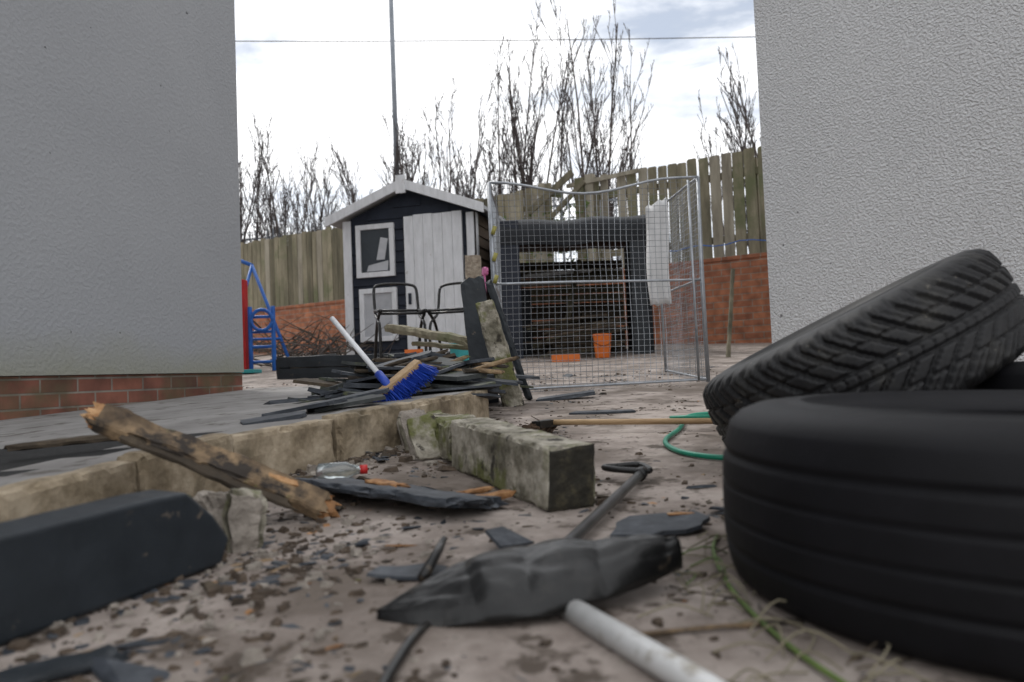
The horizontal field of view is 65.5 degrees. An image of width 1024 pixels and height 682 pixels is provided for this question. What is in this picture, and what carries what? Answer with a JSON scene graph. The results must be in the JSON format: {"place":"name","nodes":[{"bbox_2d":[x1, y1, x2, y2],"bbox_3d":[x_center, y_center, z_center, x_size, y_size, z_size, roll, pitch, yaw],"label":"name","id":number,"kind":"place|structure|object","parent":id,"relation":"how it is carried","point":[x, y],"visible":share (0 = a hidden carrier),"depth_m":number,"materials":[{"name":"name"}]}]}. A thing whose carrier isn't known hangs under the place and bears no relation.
{"place":"outdoors","nodes":[
{"label":"outdoors","id":0,"kind":"place"},
{"bbox_2d":[0,0,243,376],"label":"walls","id":1,"kind":"structure","parent":0,"point":[120,247],"depth_m":3.65,"materials":[{"name":"grey paint"}]},
{"bbox_2d":[0,386,467,487],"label":"path","id":2,"kind":"structure","parent":0,"point":[198,416],"depth_m":2.19,"materials":[{"name":"concrete"}]},
{"bbox_2d":[240,349,539,424],"bbox_3d":[-0.537,0.134,2.783,1.071,0.213,1.490,-4,-3,40],"label":"slate pile","id":3,"kind":"object","parent":2,"relation":"on","point":[361,384],"visible":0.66,"depth_m":2.67,"materials":[{"name":"grey stone"}]},
{"bbox_2d":[330,316,438,401],"bbox_3d":[-0.439,0.071,2.451,0.429,0.331,0.182,-4,-3,27],"label":"blue broom","id":4,"kind":"object","parent":3,"relation":"on","point":[408,380],"visible":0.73,"depth_m":2.39,"materials":[{"name":"blue plastic"}]},
{"bbox_2d":[235,36,754,41],"bbox_3d":[-0.339,-8.418,20.377,60.002,2.083,0.029,-2,-2,0],"label":"overhead wire","id":5,"kind":"object","parent":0,"point":[488,40],"visible":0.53,"depth_m":20.34,"materials":[{"name":"black metal"}]},
{"bbox_2d":[234,0,760,269],"label":"sky","id":6,"kind":"structure","parent":0,"point":[314,90],"materials":[{"name":"white"}]},
{"bbox_2d":[0,343,1014,681],"bbox_3d":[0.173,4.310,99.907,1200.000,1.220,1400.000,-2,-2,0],"label":"ground","id":7,"kind":"structure","parent":0,"point":[510,651],"depth_m":0.89,"materials":[{"name":"concrete"}]},
{"bbox_2d":[0,434,132,681],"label":"fragments","id":8,"kind":"object","parent":7,"relation":"on","point":[54,668],"visible":0.77,"depth_m":0.72,"materials":[{"name":"grey stone"}]},
{"bbox_2d":[0,490,227,645],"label":"ridge board","id":9,"kind":"object","parent":7,"relation":"on","point":[65,564],"visible":1,"depth_m":0.89,"materials":[{"name":"grey paint"}]},
{"bbox_2d":[0,373,242,419],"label":"brick plinth","id":10,"kind":"structure","parent":7,"relation":"on","point":[24,396],"depth_m":3.48,"materials":[{"name":"red brick"}]},
{"bbox_2d":[80,402,338,518],"bbox_3d":[-0.474,0.194,1.267,0.386,0.209,0.066,-2,-2,-12],"label":"broken plank","id":11,"kind":"object","parent":7,"relation":"on","point":[213,463],"visible":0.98,"depth_m":1.25,"materials":[{"name":"brown wood"}]},
{"bbox_2d":[191,485,265,553],"bbox_3d":[-0.454,0.267,1.198,0.246,0.104,0.102,-4,-3,38],"label":"broken concrete block","id":12,"kind":"object","parent":7,"relation":"on","point":[235,514],"depth_m":1.12,"materials":[{"name":"grey concrete"}]},
{"bbox_2d":[0,389,489,521],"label":"concrete kerb","id":13,"kind":"structure","parent":7,"relation":"on","point":[289,448],"depth_m":1.64,"materials":[{"name":"beige concrete"}]},
{"bbox_2d":[237,279,275,373],"bbox_3d":[-2.334,-0.137,6.572,0.539,0.820,0.786,-3,-2,10],"label":"toy slide","id":14,"kind":"object","parent":7,"relation":"on","point":[248,317],"visible":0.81,"depth_m":6.87,"materials":[{"name":"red plastic"}]},
{"bbox_2d":[241,259,288,356],"bbox_3d":[-2.924,-0.412,8.149,0.584,1.483,2.379,-1,-3,-34],"label":"swing frame","id":15,"kind":"object","parent":7,"relation":"on","point":[253,270],"visible":0.27,"depth_m":7.39,"materials":[{"name":"blue metal"}]},
{"bbox_2d":[253,311,402,366],"bbox_3d":[-2.134,-0.017,7.912,2.631,0.585,1.817,-2,-2,0],"label":"brushwood pile","id":16,"kind":"object","parent":7,"relation":"on","point":[316,351],"visible":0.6,"depth_m":7.74,"materials":[{"name":"brown plant"}]},
{"bbox_2d":[316,462,367,478],"bbox_3d":[-0.343,0.262,1.604,0.102,0.036,0.035,-2,-3,-15],"label":"plastic bottle","id":17,"kind":"object","parent":7,"relation":"on","point":[346,470],"visible":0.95,"depth_m":1.59,"materials":[{"name":"white"}]},
{"bbox_2d":[275,351,512,378],"bbox_3d":[-0.805,0.162,5.716,1.502,0.220,0.854,-3,-3,14],"label":"raised planter","id":18,"kind":"object","parent":7,"relation":"on","point":[314,366],"visible":0.31,"depth_m":5.42,"materials":[{"name":"grey paint"}]},
{"bbox_2d":[389,0,398,174],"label":"lamp post","id":19,"kind":"object","parent":7,"relation":"on","point":[393,63],"visible":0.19,"depth_m":15.20,"materials":[{"name":"metal"}]},
{"bbox_2d":[372,282,427,358],"bbox_3d":[-0.712,-0.133,5.032,0.302,0.511,0.325,-2,-3,-17],"label":"garden chair","id":20,"kind":"object","parent":7,"relation":"on","point":[418,311],"visible":0.88,"depth_m":5.05,"materials":[{"name":"black metal"}]},
{"bbox_2d":[0,618,805,671],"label":"wood strip","id":21,"kind":"object","parent":7,"relation":"on","point":[699,628],"visible":0.56,"depth_m":0.76,"materials":[{"name":"brown wood"}]},
{"bbox_2d":[296,477,515,508],"bbox_3d":[-0.186,0.262,1.412,0.431,0.047,0.209,-4,-3,38],"label":"slate board","id":22,"kind":"object","parent":7,"relation":"on","point":[485,496],"visible":0.95,"depth_m":1.31,"materials":[{"name":"grey stone"}]},
{"bbox_2d":[379,536,446,681],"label":"metal rod","id":23,"kind":"object","parent":7,"relation":"on","point":[409,642],"visible":0.91,"depth_m":0.77,"materials":[{"name":"black metal"}]},
{"bbox_2d":[324,174,504,354],"bbox_3d":[-0.875,-0.703,8.532,1.675,1.820,1.525,-3,-3,15],"label":"playhouse","id":24,"kind":"object","parent":7,"relation":"on","point":[424,239],"visible":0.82,"depth_m":7.95,"materials":[{"name":"blue paint"}]},
{"bbox_2d":[355,222,395,278],"bbox_3d":[-1.379,-0.912,8.035,0.415,0.535,0.033,-3,-3,15],"label":"upper window","id":25,"kind":"structure","parent":24,"relation":"in","point":[375,243],"depth_m":8.03,"materials":[{"name":"white paint"}]},
{"bbox_2d":[359,287,398,341],"bbox_3d":[-1.338,-0.264,8.003,0.405,0.535,0.033,-3,-3,15],"label":"lower window","id":26,"kind":"structure","parent":24,"relation":"in","point":[386,298],"depth_m":8.01,"materials":[{"name":"white paint"}]},
{"bbox_2d":[403,210,465,351],"bbox_3d":[-0.761,-0.571,7.847,0.620,1.390,0.046,-3,-3,15],"label":"door","id":27,"kind":"structure","parent":24,"relation":"in","point":[433,242],"depth_m":7.84,"materials":[{"name":"white paint"}]},
{"bbox_2d":[405,349,423,352],"bbox_3d":[-0.537,0.075,4.500,0.161,0.054,0.126,-2,-2,0],"label":"red toy tray","id":28,"kind":"object","parent":7,"relation":"on","point":[414,350],"visible":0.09,"depth_m":4.44,"materials":[{"name":"plastic"}]},
{"bbox_2d":[385,324,467,350],"bbox_3d":[-0.437,-0.023,4.433,0.654,0.186,0.150,-4,-3,39],"label":"timber log","id":29,"kind":"object","parent":7,"relation":"on","point":[433,335],"visible":0.88,"depth_m":4.38,"materials":[{"name":"brown wood"}]},
{"bbox_2d":[241,197,618,269],"bbox_3d":[-1.855,-1.141,14.025,7.810,2.220,0.040,-3,-3,19],"label":"palisade railing","id":30,"kind":"object","parent":7,"relation":"on","point":[553,206],"visible":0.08,"depth_m":13.33,"materials":[{"name":"wood"}]},
{"bbox_2d":[427,282,463,354],"bbox_3d":[-0.372,-0.150,5.233,0.302,0.511,0.325,-3,-2,11],"label":"garden chair","id":31,"kind":"object","parent":7,"relation":"on","point":[436,312],"visible":0.38,"depth_m":5.26,"materials":[{"name":"black metal"}]},
{"bbox_2d":[450,343,468,360],"bbox_3d":[-0.307,0.068,4.902,0.168,0.107,0.168,-2,-2,0],"label":"teal bucket","id":32,"kind":"object","parent":7,"relation":"on","point":[458,353],"visible":0.17,"depth_m":4.83,"materials":[{"name":"plastic"}]},
{"bbox_2d":[0,366,945,681],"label":"rubble debris","id":33,"kind":"object","parent":7,"relation":"on","point":[118,670],"visible":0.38,"depth_m":0.91,"materials":[{"name":"stone"}]},
{"bbox_2d":[465,255,481,367],"bbox_3d":[-0.232,-0.158,5.011,0.105,0.763,0.106,-2,-2,0],"label":"aggregate post","id":34,"kind":"object","parent":7,"relation":"on","point":[473,269],"visible":0.17,"depth_m":4.98,"materials":[{"name":"beige concrete"}]},
{"bbox_2d":[482,267,487,283],"bbox_3d":[-0.205,-0.206,6.315,0.057,0.765,0.064,-2,-2,0],"label":"pink toy","id":35,"kind":"object","parent":7,"relation":"on","point":[484,271],"visible":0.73,"depth_m":6.31,"materials":[{"name":"plastic"}]},
{"bbox_2d":[461,276,532,402],"bbox_3d":[-0.059,0.002,3.199,0.275,0.530,0.078,-2,-2,-4],"label":"timber post","id":36,"kind":"object","parent":7,"relation":"on","point":[473,291],"visible":0.59,"depth_m":3.18,"materials":[{"name":"grey paint"}]},
{"bbox_2d":[398,407,596,512],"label":"concrete beam","id":37,"kind":"structure","parent":7,"relation":"on","point":[548,472],"depth_m":1.42,"materials":[{"name":"concrete"}]},
{"bbox_2d":[238,0,760,261],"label":"bare trees","id":38,"kind":"object","parent":7,"relation":"on","point":[521,167],"visible":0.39,"depth_m":14.69,"materials":[{"name":"brown plant"}]},
{"bbox_2d":[475,299,524,406],"bbox_3d":[-0.044,0.054,3.039,0.173,0.428,0.096,-2,-2,0],"label":"concrete post","id":39,"kind":"object","parent":7,"relation":"on","point":[493,331],"visible":0.79,"depth_m":3.00,"materials":[{"name":"beige concrete"}]},
{"bbox_2d":[252,252,771,354],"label":"brick wall","id":40,"kind":"structure","parent":7,"relation":"on","point":[751,320],"depth_m":9.35,"materials":[{"name":"red brick"}]},
{"bbox_2d":[241,146,766,308],"bbox_3d":[-2.154,-1.249,12.141,16.992,1.499,0.360,-4,-3,31],"label":"wooden fence","id":41,"kind":"object","parent":40,"relation":"on","point":[304,267],"visible":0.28,"depth_m":10.13,"materials":[{"name":"brown wood"}]},
{"bbox_2d":[504,197,600,262],"bbox_3d":[0.578,-1.333,10.301,1.654,1.004,0.252,-4,-3,31],"label":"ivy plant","id":42,"kind":"object","parent":41,"relation":"attached to","point":[582,211],"visible":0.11,"depth_m":10.25,"materials":[{"name":"green plant"}]},
{"bbox_2d":[669,239,765,251],"bbox_3d":[2.293,-1.117,9.341,1.652,0.050,0.023,-4,-3,31],"label":"fence rail","id":43,"kind":"object","parent":41,"relation":"attached to","point":[725,244],"visible":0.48,"depth_m":9.21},
{"bbox_2d":[377,461,682,626],"bbox_3d":[0.151,0.257,1.134,0.283,0.077,0.809,-3,-3,25],"label":"black shovel","id":44,"kind":"object","parent":7,"relation":"on","point":[549,578],"visible":1,"depth_m":0.83,"materials":[{"name":"plastic"}]},
{"bbox_2d":[551,354,579,361],"bbox_3d":[0.436,0.139,6.499,0.220,0.060,0.200,-2,-2,0],"label":"orange tray","id":45,"kind":"object","parent":7,"relation":"on","point":[570,356],"visible":0.89,"depth_m":6.40,"materials":[{"name":"plastic"}]},
{"bbox_2d":[522,313,628,356],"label":"timber planks","id":46,"kind":"object","parent":7,"relation":"on","point":[601,325],"visible":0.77,"depth_m":7.31,"materials":[{"name":"brown wood"}]},
{"bbox_2d":[499,214,654,358],"bbox_3d":[0.592,-0.457,8.156,1.460,1.360,1.780,-2,-2,0],"label":"garden shelter","id":47,"kind":"object","parent":7,"relation":"on","point":[516,310],"visible":0.59,"depth_m":8.16,"materials":[{"name":"wood"}]},
{"bbox_2d":[487,176,709,391],"bbox_3d":[0.405,-0.268,4.039,1.002,1.005,0.989,-2,-2,0],"label":"wire kennel","id":48,"kind":"object","parent":7,"relation":"on","point":[494,238],"visible":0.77,"depth_m":3.67,"materials":[{"name":"metal"}]},
{"bbox_2d":[645,198,671,305],"bbox_3d":[0.773,-0.469,4.220,0.030,0.568,0.162,0,-3,-43],"label":"hanging sheet","id":49,"kind":"object","parent":48,"relation":"hanging from","point":[662,247],"visible":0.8,"depth_m":4.22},
{"bbox_2d":[592,333,611,357],"bbox_3d":[0.772,0.041,6.798,0.170,0.205,0.176,-2,-2,0],"label":"orange bucket","id":50,"kind":"object","parent":7,"relation":"on","point":[600,349],"visible":0.91,"depth_m":6.74,"materials":[{"name":"plastic"}]},
{"bbox_2d":[522,416,712,432],"bbox_3d":[0.289,0.229,2.176,0.563,0.070,0.128,-2,-2,0],"label":"yard broom","id":51,"kind":"object","parent":7,"relation":"on","point":[548,425],"visible":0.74,"depth_m":2.16,"materials":[{"name":"brown wood"}]},
{"bbox_2d":[558,600,724,681],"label":"white plastic pipe","id":52,"kind":"object","parent":7,"relation":"on","point":[656,659],"visible":0.93,"depth_m":0.69,"materials":[{"name":"white plastic"}]},
{"bbox_2d":[610,510,710,536],"bbox_3d":[0.208,0.259,1.123,0.149,0.023,0.086,-2,-2,0],"label":"slate fragment","id":53,"kind":"object","parent":7,"relation":"on","point":[660,524],"visible":0.95,"depth_m":1.12,"materials":[{"name":"grey stone"}]},
{"bbox_2d":[663,412,722,459],"bbox_3d":[0.619,0.227,2.077,0.465,0.067,0.912,-3,-2,8],"label":"green hose","id":54,"kind":"object","parent":7,"relation":"on","point":[679,428],"visible":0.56,"depth_m":1.83,"materials":[{"name":"green rubber"}]},
{"bbox_2d":[726,268,734,356],"bbox_3d":[1.732,-0.226,6.313,0.040,0.773,0.675,-3,-3,22],"label":"wooden stake","id":55,"kind":"object","parent":7,"relation":"on","point":[729,326],"visible":0.95,"depth_m":6.28,"materials":[{"name":"brown wood"}]},
{"bbox_2d":[637,529,930,681],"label":"dry grass stems","id":56,"kind":"object","parent":7,"relation":"on","point":[786,642],"visible":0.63,"depth_m":0.73,"materials":[{"name":"brown plant"}]},
{"bbox_2d":[723,390,1023,681],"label":"tyre","id":57,"kind":"object","parent":7,"relation":"on","point":[894,520],"visible":1,"depth_m":0.68,"materials":[{"name":"rubber"}]},
{"bbox_2d":[703,249,1023,441],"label":"tyre","id":58,"kind":"object","parent":57,"relation":"on","point":[954,322],"visible":0.69,"depth_m":1.33,"materials":[{"name":"rubber"}]},
{"bbox_2d":[970,361,1023,389],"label":"tyre","id":59,"kind":"object","parent":7,"relation":"on","point":[1010,376],"visible":0.12,"depth_m":1.31,"materials":[{"name":"rubber"}]},
{"bbox_2d":[753,0,1023,360],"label":"walls","id":60,"kind":"structure","parent":0,"point":[892,140],"depth_m":4.14,"materials":[{"name":"grey paint"}]}
]}

